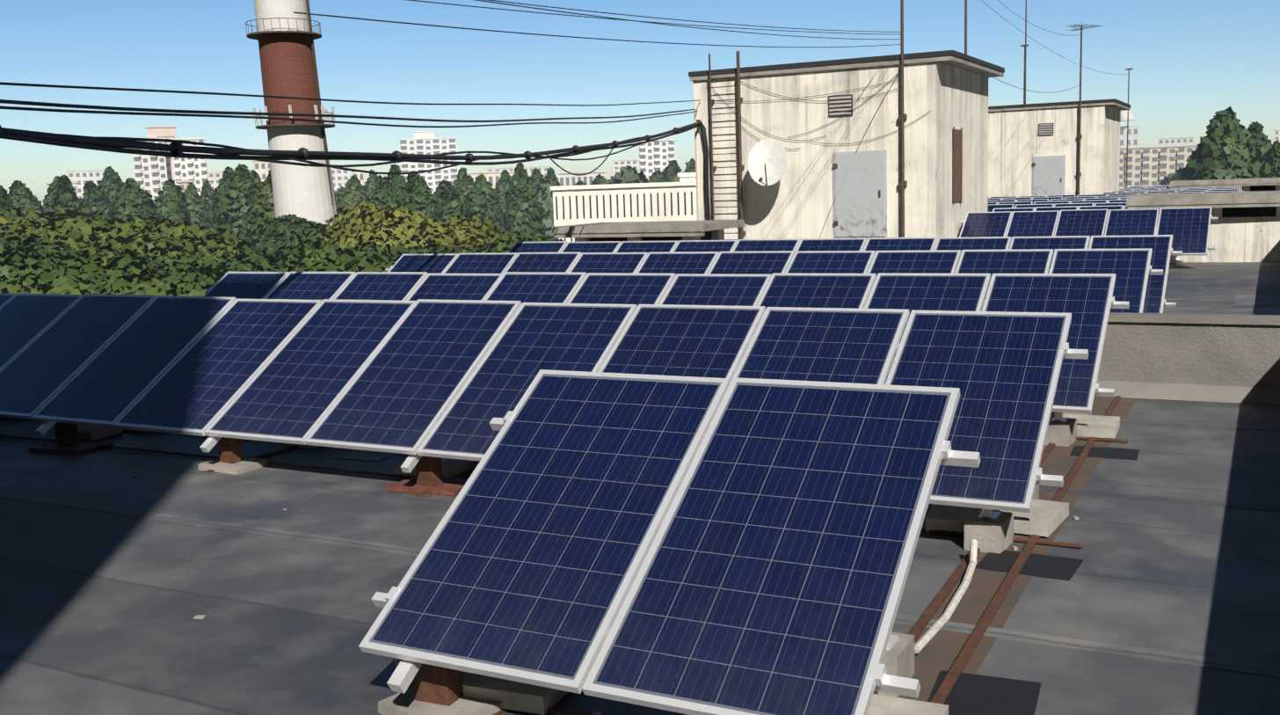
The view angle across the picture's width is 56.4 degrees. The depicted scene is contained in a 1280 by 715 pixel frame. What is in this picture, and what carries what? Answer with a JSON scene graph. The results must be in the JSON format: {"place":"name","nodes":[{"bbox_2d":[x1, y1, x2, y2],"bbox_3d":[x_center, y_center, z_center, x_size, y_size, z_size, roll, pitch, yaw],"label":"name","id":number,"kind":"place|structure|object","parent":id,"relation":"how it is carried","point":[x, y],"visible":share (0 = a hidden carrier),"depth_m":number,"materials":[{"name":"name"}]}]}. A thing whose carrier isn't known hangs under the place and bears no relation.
{"place":"outdoors","nodes":[
{"label":"outdoors","id":0,"kind":"place"},
{"bbox_2d":[45,181,78,196],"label":"block","id":1,"kind":"structure","parent":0,"point":[75,185],"depth_m":376.48,"materials":[{"name":"grey"}]},
{"bbox_2d":[66,169,104,198],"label":"block","id":2,"kind":"structure","parent":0,"point":[82,177],"depth_m":629.02,"materials":[{"name":"grey"}]},
{"bbox_2d":[145,125,175,138],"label":"rooftop structure","id":3,"kind":"object","parent":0,"point":[153,131],"visible":0.15,"depth_m":356.80,"materials":[{"name":"beige concrete"}]},
{"bbox_2d":[206,171,223,189],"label":"block","id":4,"kind":"structure","parent":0,"point":[214,178],"depth_m":746.32,"materials":[{"name":"grey concrete"}]},
{"bbox_2d":[252,160,270,181],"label":"block","id":5,"kind":"structure","parent":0,"point":[261,169],"depth_m":396.07,"materials":[{"name":"grey concrete"}]},
{"bbox_2d":[330,167,349,192],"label":"block","id":6,"kind":"structure","parent":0,"point":[340,178],"depth_m":719.79,"materials":[{"name":"grey concrete"}]},
{"bbox_2d":[350,168,364,185],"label":"block","id":7,"kind":"structure","parent":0,"point":[360,176],"depth_m":366.00,"materials":[{"name":"grey concrete"}]},
{"bbox_2d":[466,170,514,189],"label":"block","id":8,"kind":"structure","parent":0,"point":[492,178],"depth_m":392.33,"materials":[{"name":"grey concrete"}]},
{"bbox_2d":[486,166,550,176],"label":"block","id":9,"kind":"structure","parent":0,"point":[543,170],"depth_m":786.71,"materials":[{"name":"grey concrete"}]},
{"bbox_2d":[557,170,606,185],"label":"block","id":10,"kind":"structure","parent":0,"point":[565,178],"depth_m":325.75,"materials":[{"name":"grey concrete"}]},
{"bbox_2d":[612,159,638,175],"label":"block","id":11,"kind":"structure","parent":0,"point":[622,163],"depth_m":690.96,"materials":[{"name":"grey concrete"}]},
{"bbox_2d":[0,261,1279,714],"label":"roof surface","id":12,"kind":"object","parent":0,"point":[98,610],"depth_m":6.41,"materials":[{"name":"grey asphalt"}]},
{"bbox_2d":[9,448,1078,714],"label":"roof debris","id":13,"kind":"object","parent":12,"relation":"on","point":[593,712],"visible":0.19,"depth_m":6.56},
{"bbox_2d":[31,396,1136,701],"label":"roof rust stains","id":14,"kind":"object","parent":12,"relation":"on","point":[941,650],"visible":0.2,"depth_m":5.92,"materials":[{"name":"brown metal"}]},
{"bbox_2d":[0,294,1279,714],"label":"roof seams","id":15,"kind":"object","parent":12,"relation":"on","point":[582,702],"visible":0.06,"depth_m":6.99,"materials":[{"name":"grey asphalt"}]},
{"bbox_2d":[927,445,1139,714],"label":"bitumen roof patches","id":16,"kind":"object","parent":12,"relation":"on","point":[970,694],"visible":0.85,"depth_m":4.86,"materials":[{"name":"black asphalt"}]},
{"bbox_2d":[0,0,1279,204],"label":"sky","id":17,"kind":"structure","parent":0,"point":[1191,61],"materials":[{"name":"blue"}]},
{"bbox_2d":[964,0,1133,187],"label":"antenna masts","id":18,"kind":"object","parent":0,"point":[1025,46],"visible":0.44,"depth_m":47.11},
{"bbox_2d":[1120,109,1135,121],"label":"satellite dish","id":19,"kind":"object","parent":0,"point":[1124,114],"depth_m":995.96,"materials":[{"name":"white metal"}]},
{"bbox_2d":[981,310,1279,405],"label":"parapet wall","id":20,"kind":"structure","parent":0,"point":[1226,358],"depth_m":10.62,"materials":[{"name":"beige concrete"}]},
{"bbox_2d":[1157,136,1194,145],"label":"block","id":21,"kind":"structure","parent":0,"point":[1175,141],"depth_m":810.04,"materials":[{"name":"grey concrete"}]},
{"bbox_2d":[1273,129,1279,142],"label":"block","id":22,"kind":"structure","parent":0,"point":[1276,135],"depth_m":696.45,"materials":[{"name":"grey concrete"}]},
{"label":"ground","id":23,"kind":"structure","parent":0,"visible":0},
{"bbox_2d":[0,185,16,217],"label":"poplar tree","id":24,"kind":"object","parent":23,"relation":"on","point":[6,201],"visible":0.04,"depth_m":111.34,"materials":[{"name":"green plant"}]},
{"bbox_2d":[0,205,50,228],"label":"broadleaf tree","id":25,"kind":"object","parent":23,"relation":"on","point":[9,215],"depth_m":56.72,"materials":[{"name":"green plant"}]},
{"bbox_2d":[7,179,47,222],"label":"poplar tree","id":26,"kind":"object","parent":23,"relation":"on","point":[23,197],"visible":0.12,"depth_m":158.07,"materials":[{"name":"green plant"}]},
{"bbox_2d":[42,175,58,211],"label":"poplar tree","id":27,"kind":"object","parent":23,"relation":"on","point":[47,200],"visible":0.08,"depth_m":186.22,"materials":[{"name":"green plant"}]},
{"bbox_2d":[0,217,116,249],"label":"broadleaf tree","id":28,"kind":"object","parent":23,"relation":"on","point":[76,239],"visible":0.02,"depth_m":51.88,"materials":[{"name":"green plant"}]},
{"bbox_2d":[0,233,118,293],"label":"broadleaf tree","id":29,"kind":"object","parent":23,"relation":"on","point":[23,251],"visible":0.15,"depth_m":38.51,"materials":[{"name":"green plant"}]},
{"bbox_2d":[0,206,135,244],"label":"broadleaf tree","id":30,"kind":"object","parent":23,"relation":"on","point":[98,224],"visible":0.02,"depth_m":54.61,"materials":[{"name":"green plant"}]},
{"bbox_2d":[50,174,94,217],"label":"poplar tree","id":31,"kind":"object","parent":23,"relation":"on","point":[66,198],"visible":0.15,"depth_m":127.15,"materials":[{"name":"green plant"}]},
{"bbox_2d":[0,242,149,294],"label":"broadleaf tree","id":32,"kind":"object","parent":23,"relation":"on","point":[69,287],"visible":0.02,"depth_m":37.91,"materials":[{"name":"green plant"}]},
{"bbox_2d":[80,180,115,219],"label":"poplar tree","id":33,"kind":"object","parent":23,"relation":"on","point":[95,200],"visible":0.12,"depth_m":174.05,"materials":[{"name":"green plant"}]},
{"bbox_2d":[96,166,123,214],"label":"poplar tree","id":34,"kind":"object","parent":23,"relation":"on","point":[111,183],"visible":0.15,"depth_m":180.81,"materials":[{"name":"green plant"}]},
{"bbox_2d":[111,177,162,221],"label":"poplar tree","id":35,"kind":"object","parent":23,"relation":"on","point":[133,201],"visible":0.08,"depth_m":132.12,"materials":[{"name":"green plant"}]},
{"bbox_2d":[58,248,225,296],"bbox_3d":[-16.855,4.885,41.118,9.342,16.946,10.261,2,9,28],"label":"broadleaf tree","id":36,"kind":"object","parent":23,"relation":"on","point":[168,278],"visible":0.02,"depth_m":38.97,"materials":[{"name":"green plant"}]},
{"bbox_2d":[131,140,167,202],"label":"highrise","id":37,"kind":"structure","parent":23,"relation":"on","point":[150,174],"depth_m":347.81,"materials":[{"name":"grey concrete"}]},
{"bbox_2d":[156,134,174,182],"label":"water tower","id":38,"kind":"structure","parent":23,"relation":"on","point":[170,168],"depth_m":355.16,"materials":[{"name":"white concrete"}]},
{"bbox_2d":[153,178,191,225],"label":"poplar tree","id":39,"kind":"object","parent":23,"relation":"on","point":[170,201],"visible":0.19,"depth_m":146.15,"materials":[{"name":"green plant"}]},
{"bbox_2d":[80,215,269,263],"bbox_3d":[-21.459,2.512,54.879,12.043,18.022,11.049,-3,8,-6],"label":"broadleaf tree","id":40,"kind":"object","parent":23,"relation":"on","point":[153,238],"visible":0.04,"depth_m":52.53,"materials":[{"name":"green plant"}]},
{"bbox_2d":[175,180,194,192],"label":"beige tower","id":41,"kind":"structure","parent":23,"relation":"on","point":[183,185],"depth_m":277.68,"materials":[{"name":"grey"}]},
{"bbox_2d":[169,137,207,195],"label":"highrise","id":42,"kind":"structure","parent":23,"relation":"on","point":[191,169],"depth_m":355.14,"materials":[{"name":"grey concrete"}]},
{"bbox_2d":[159,252,218,269],"bbox_3d":[-18.979,3.524,52.974,7.118,16.380,8.129,2,9,28],"label":"broadleaf tree","id":43,"kind":"object","parent":23,"relation":"on","point":[191,260],"depth_m":49.50,"materials":[{"name":"green plant"}]},
{"bbox_2d":[183,182,212,230],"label":"poplar tree","id":44,"kind":"object","parent":23,"relation":"on","point":[196,206],"visible":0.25,"depth_m":174.95,"materials":[{"name":"green plant"}]},
{"bbox_2d":[198,179,214,198],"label":"poplar tree","id":45,"kind":"object","parent":23,"relation":"on","point":[206,188],"visible":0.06,"depth_m":205.05,"materials":[{"name":"green plant"}]},
{"bbox_2d":[201,193,215,221],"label":"tree","id":46,"kind":"object","parent":23,"relation":"on","point":[207,199],"visible":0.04,"depth_m":195.07,"materials":[{"name":"green plant"}]},
{"bbox_2d":[206,166,233,238],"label":"poplar tree","id":47,"kind":"object","parent":23,"relation":"on","point":[220,189],"visible":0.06,"depth_m":155.58,"materials":[{"name":"green plant"}]},
{"bbox_2d":[212,163,261,239],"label":"poplar tree","id":48,"kind":"object","parent":23,"relation":"on","point":[236,201],"visible":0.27,"depth_m":120.22,"materials":[{"name":"green plant"}]},
{"bbox_2d":[196,246,304,274],"bbox_3d":[-14.816,3.845,48.918,9.261,16.611,9.711,2,9,28],"label":"broadleaf tree","id":49,"kind":"object","parent":23,"relation":"on","point":[264,260],"depth_m":46.74,"materials":[{"name":"green plant"}]},
{"bbox_2d":[248,169,264,194],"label":"poplar tree","id":50,"kind":"object","parent":23,"relation":"on","point":[256,177],"visible":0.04,"depth_m":162.00,"materials":[{"name":"green plant"}]},
{"bbox_2d":[247,168,275,230],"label":"poplar tree","id":51,"kind":"object","parent":23,"relation":"on","point":[265,205],"visible":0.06,"depth_m":119.94,"materials":[{"name":"green plant"}]},
{"bbox_2d":[245,213,327,253],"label":"broadleaf tree","id":52,"kind":"object","parent":23,"relation":"on","point":[269,233],"visible":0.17,"depth_m":86.14,"materials":[{"name":"green plant"}]},
{"bbox_2d":[245,0,337,225],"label":"factory chimney","id":53,"kind":"object","parent":23,"relation":"on","point":[285,35],"visible":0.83,"depth_m":111.34,"materials":[{"name":"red brick"}]},
{"bbox_2d":[274,235,315,258],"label":"broadleaf tree","id":54,"kind":"object","parent":23,"relation":"on","point":[287,245],"depth_m":79.45,"materials":[{"name":"green plant"}]},
{"bbox_2d":[334,186,345,205],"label":"tree","id":55,"kind":"object","parent":23,"relation":"on","point":[337,192],"depth_m":210.19,"materials":[{"name":"green plant"}]},
{"bbox_2d":[286,239,416,272],"bbox_3d":[-12.147,3.330,51.197,9.006,16.828,9.267,2,9,28],"label":"broadleaf tree","id":56,"kind":"object","parent":23,"relation":"on","point":[326,256],"visible":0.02,"depth_m":49.92,"materials":[{"name":"green plant"}]},
{"bbox_2d":[336,174,368,225],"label":"poplar tree","id":57,"kind":"object","parent":23,"relation":"on","point":[353,192],"visible":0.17,"depth_m":183.38,"materials":[{"name":"green plant"}]},
{"bbox_2d":[363,169,381,201],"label":"poplar tree","id":58,"kind":"object","parent":23,"relation":"on","point":[371,184],"visible":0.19,"depth_m":213.23,"materials":[{"name":"green plant"}]},
{"bbox_2d":[365,174,405,210],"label":"poplar tree","id":59,"kind":"object","parent":23,"relation":"on","point":[384,193],"visible":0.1,"depth_m":123.40,"materials":[{"name":"green plant"}]},
{"bbox_2d":[387,164,407,196],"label":"poplar tree","id":60,"kind":"object","parent":23,"relation":"on","point":[398,182],"visible":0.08,"depth_m":147.17,"materials":[{"name":"green plant"}]},
{"bbox_2d":[344,242,466,269],"bbox_3d":[-10.882,2.898,55.443,8.094,16.378,8.285,2,9,28],"label":"broadleaf tree","id":61,"kind":"object","parent":23,"relation":"on","point":[360,252],"visible":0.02,"depth_m":53.80,"materials":[{"name":"green plant"}]},
{"bbox_2d":[314,200,509,250],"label":"broadleaf tree","id":62,"kind":"object","parent":23,"relation":"on","point":[371,223],"visible":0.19,"depth_m":65.64,"materials":[{"name":"green plant"}]},
{"bbox_2d":[400,170,444,222],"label":"poplar tree","id":63,"kind":"object","parent":23,"relation":"on","point":[416,195],"visible":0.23,"depth_m":124.44,"materials":[{"name":"green plant"}]},
{"bbox_2d":[398,137,458,194],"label":"highrise","id":64,"kind":"structure","parent":23,"relation":"on","point":[428,146],"depth_m":621.66,"materials":[{"name":"grey concrete"}]},
{"bbox_2d":[412,130,434,138],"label":"rooftop structure","id":65,"kind":"object","parent":64,"relation":"on","point":[423,134],"visible":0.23,"depth_m":627.70,"materials":[{"name":"white concrete"}]},
{"bbox_2d":[435,179,470,222],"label":"poplar tree","id":66,"kind":"object","parent":23,"relation":"on","point":[448,199],"visible":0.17,"depth_m":131.77,"materials":[{"name":"green plant"}]},
{"bbox_2d":[428,236,486,253],"bbox_3d":[-8.544,1.859,62.293,7.148,16.311,7.694,-6,9,-27],"label":"broadleaf tree","id":67,"kind":"object","parent":23,"relation":"on","point":[462,243],"depth_m":59.82,"materials":[{"name":"green plant"}]},
{"bbox_2d":[450,167,467,190],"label":"poplar tree","id":68,"kind":"object","parent":23,"relation":"on","point":[461,171],"visible":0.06,"depth_m":196.32,"materials":[{"name":"green plant"}]},
{"bbox_2d":[455,174,474,209],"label":"poplar tree","id":69,"kind":"object","parent":23,"relation":"on","point":[465,185],"visible":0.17,"depth_m":192.84,"materials":[{"name":"green plant"}]},
{"bbox_2d":[462,174,502,228],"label":"poplar tree","id":70,"kind":"object","parent":23,"relation":"on","point":[483,200],"visible":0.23,"depth_m":163.48,"materials":[{"name":"green plant"}]},
{"bbox_2d":[493,169,511,230],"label":"poplar tree","id":71,"kind":"object","parent":23,"relation":"on","point":[502,185],"visible":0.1,"depth_m":217.08,"materials":[{"name":"green plant"}]},
{"bbox_2d":[459,230,552,253],"bbox_3d":[-5.508,1.932,60.378,7.356,16.496,8.305,2,9,28],"label":"broadleaf tree","id":72,"kind":"object","parent":23,"relation":"on","point":[505,242],"visible":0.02,"depth_m":58.33,"materials":[{"name":"green plant"}]},
{"bbox_2d":[501,162,547,236],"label":"poplar tree","id":73,"kind":"object","parent":23,"relation":"on","point":[524,211],"visible":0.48,"depth_m":156.08,"materials":[{"name":"green plant"}]},
{"bbox_2d":[527,167,544,185],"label":"poplar tree","id":74,"kind":"object","parent":23,"relation":"on","point":[536,176],"visible":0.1,"depth_m":203.23,"materials":[{"name":"green plant"}]},
{"bbox_2d":[532,177,553,236],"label":"tree","id":75,"kind":"object","parent":23,"relation":"on","point":[543,192],"visible":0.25,"depth_m":184.50,"materials":[{"name":"green plant"}]},
{"bbox_2d":[535,234,563,241],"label":"bush","id":76,"kind":"object","parent":23,"relation":"on","point":[550,237],"depth_m":89.88,"materials":[{"name":"green plant"}]},
{"bbox_2d":[544,167,559,186],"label":"poplar tree","id":77,"kind":"object","parent":23,"relation":"on","point":[552,178],"visible":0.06,"depth_m":199.79,"materials":[{"name":"green plant"}]},
{"bbox_2d":[574,180,585,185],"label":"poplar tree","id":78,"kind":"object","parent":23,"relation":"on","point":[580,183],"depth_m":233.32,"materials":[{"name":"green plant"}]},
{"bbox_2d":[590,174,607,184],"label":"poplar tree","id":79,"kind":"object","parent":23,"relation":"on","point":[598,179],"visible":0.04,"depth_m":220.43,"materials":[{"name":"green plant"}]},
{"bbox_2d":[549,181,697,242],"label":"long beige hall","id":80,"kind":"structure","parent":23,"relation":"on","point":[658,201],"depth_m":148.18,"materials":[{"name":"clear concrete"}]},
{"bbox_2d":[602,167,655,184],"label":"tree","id":81,"kind":"object","parent":23,"relation":"on","point":[625,176],"visible":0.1,"depth_m":169.39,"materials":[{"name":"green plant"}]},
{"bbox_2d":[623,165,636,171],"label":"poplar tree","id":82,"kind":"object","parent":23,"relation":"on","point":[630,168],"depth_m":231.25,"materials":[{"name":"green plant"}]},
{"bbox_2d":[638,138,675,179],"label":"highrise","id":83,"kind":"structure","parent":23,"relation":"on","point":[656,156],"depth_m":462.94,"materials":[{"name":"grey concrete"}]},
{"bbox_2d":[649,169,664,182],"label":"poplar tree","id":84,"kind":"object","parent":23,"relation":"on","point":[656,177],"visible":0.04,"depth_m":253.63,"materials":[{"name":"green plant"}]},
{"bbox_2d":[658,160,682,181],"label":"poplar tree","id":85,"kind":"object","parent":23,"relation":"on","point":[672,170],"visible":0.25,"depth_m":252.78,"materials":[{"name":"green plant"}]},
{"bbox_2d":[677,172,696,181],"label":"hall annex","id":86,"kind":"object","parent":23,"relation":"on","point":[687,176],"visible":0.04,"depth_m":157.94,"materials":[{"name":"white concrete"}]},
{"bbox_2d":[683,158,695,172],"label":"poplar tree","id":87,"kind":"object","parent":23,"relation":"on","point":[690,165],"visible":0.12,"depth_m":261.97,"materials":[{"name":"green plant"}]},
{"bbox_2d":[1120,125,1139,147],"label":"apartment building","id":88,"kind":"structure","parent":23,"relation":"on","point":[1133,135],"depth_m":1003.29,"materials":[{"name":"grey concrete"}]},
{"bbox_2d":[1119,144,1198,189],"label":"apartment building","id":89,"kind":"structure","parent":23,"relation":"on","point":[1153,165],"depth_m":435.87,"materials":[{"name":"grey concrete"}]},
{"bbox_2d":[1158,173,1179,185],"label":"tree","id":90,"kind":"object","parent":23,"relation":"on","point":[1166,180],"visible":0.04,"depth_m":271.69,"materials":[{"name":"green plant"}]},
{"bbox_2d":[1178,138,1200,180],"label":"poplar tree","id":91,"kind":"object","parent":23,"relation":"on","point":[1188,169],"depth_m":114.74,"materials":[{"name":"green plant"}]},
{"bbox_2d":[1169,106,1271,183],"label":"poplar tree","id":92,"kind":"object","parent":23,"relation":"on","point":[1223,151],"visible":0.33,"depth_m":106.65,"materials":[{"name":"green plant"}]},
{"bbox_2d":[1247,121,1272,162],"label":"poplar tree","id":93,"kind":"object","parent":23,"relation":"on","point":[1263,145],"visible":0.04,"depth_m":117.12,"materials":[{"name":"green plant"}]},
{"bbox_2d":[1262,139,1279,177],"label":"poplar tree","id":94,"kind":"object","parent":23,"relation":"on","point":[1272,158],"visible":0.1,"depth_m":111.82,"materials":[{"name":"green plant"}]},
{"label":"apartment block walls","id":95,"kind":"object","parent":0,"visible":0},
{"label":"roof","id":96,"kind":"object","parent":95,"relation":"on","visible":0},
{"bbox_2d":[0,0,1128,237],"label":"overhead cables","id":97,"kind":"object","parent":96,"relation":"on","point":[174,148],"visible":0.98,"depth_m":13.24,"materials":[{"name":"black rubber"}]},
{"bbox_2d":[0,189,1244,714],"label":"mounting frame","id":98,"kind":"object","parent":96,"relation":"on","point":[438,691],"visible":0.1,"depth_m":6.45,"materials":[{"name":"silver metal"}]},
{"bbox_2d":[0,185,1243,714],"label":"solar panels","id":99,"kind":"object","parent":98,"relation":"on","point":[710,477],"visible":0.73,"depth_m":7.43,"materials":[{"name":"blue glass"}]},
{"bbox_2d":[552,219,744,241],"bbox_3d":[0.192,-1.858,22.560,3.103,1.350,1.906,2,9,28],"label":"ledge","id":100,"kind":"object","parent":96,"relation":"on","point":[678,230],"visible":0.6,"depth_m":21.87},
{"bbox_2d":[688,0,1004,250],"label":"rooftop building","id":101,"kind":"structure","parent":96,"relation":"on","point":[926,175],"depth_m":26.35,"materials":[{"name":"white paint"}]},
{"bbox_2d":[987,23,1130,197],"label":"rooftop building","id":102,"kind":"structure","parent":96,"relation":"on","point":[1057,149],"depth_m":45.27,"materials":[{"name":"white paint"}]},
{"bbox_2d":[1126,190,1279,261],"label":"parapet wall","id":103,"kind":"structure","parent":96,"relation":"on","point":[1245,227],"depth_m":25.32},
{"bbox_2d":[1170,177,1279,191],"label":"roof parapet","id":104,"kind":"structure","parent":96,"relation":"on","point":[1261,184],"depth_m":49.81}
]}

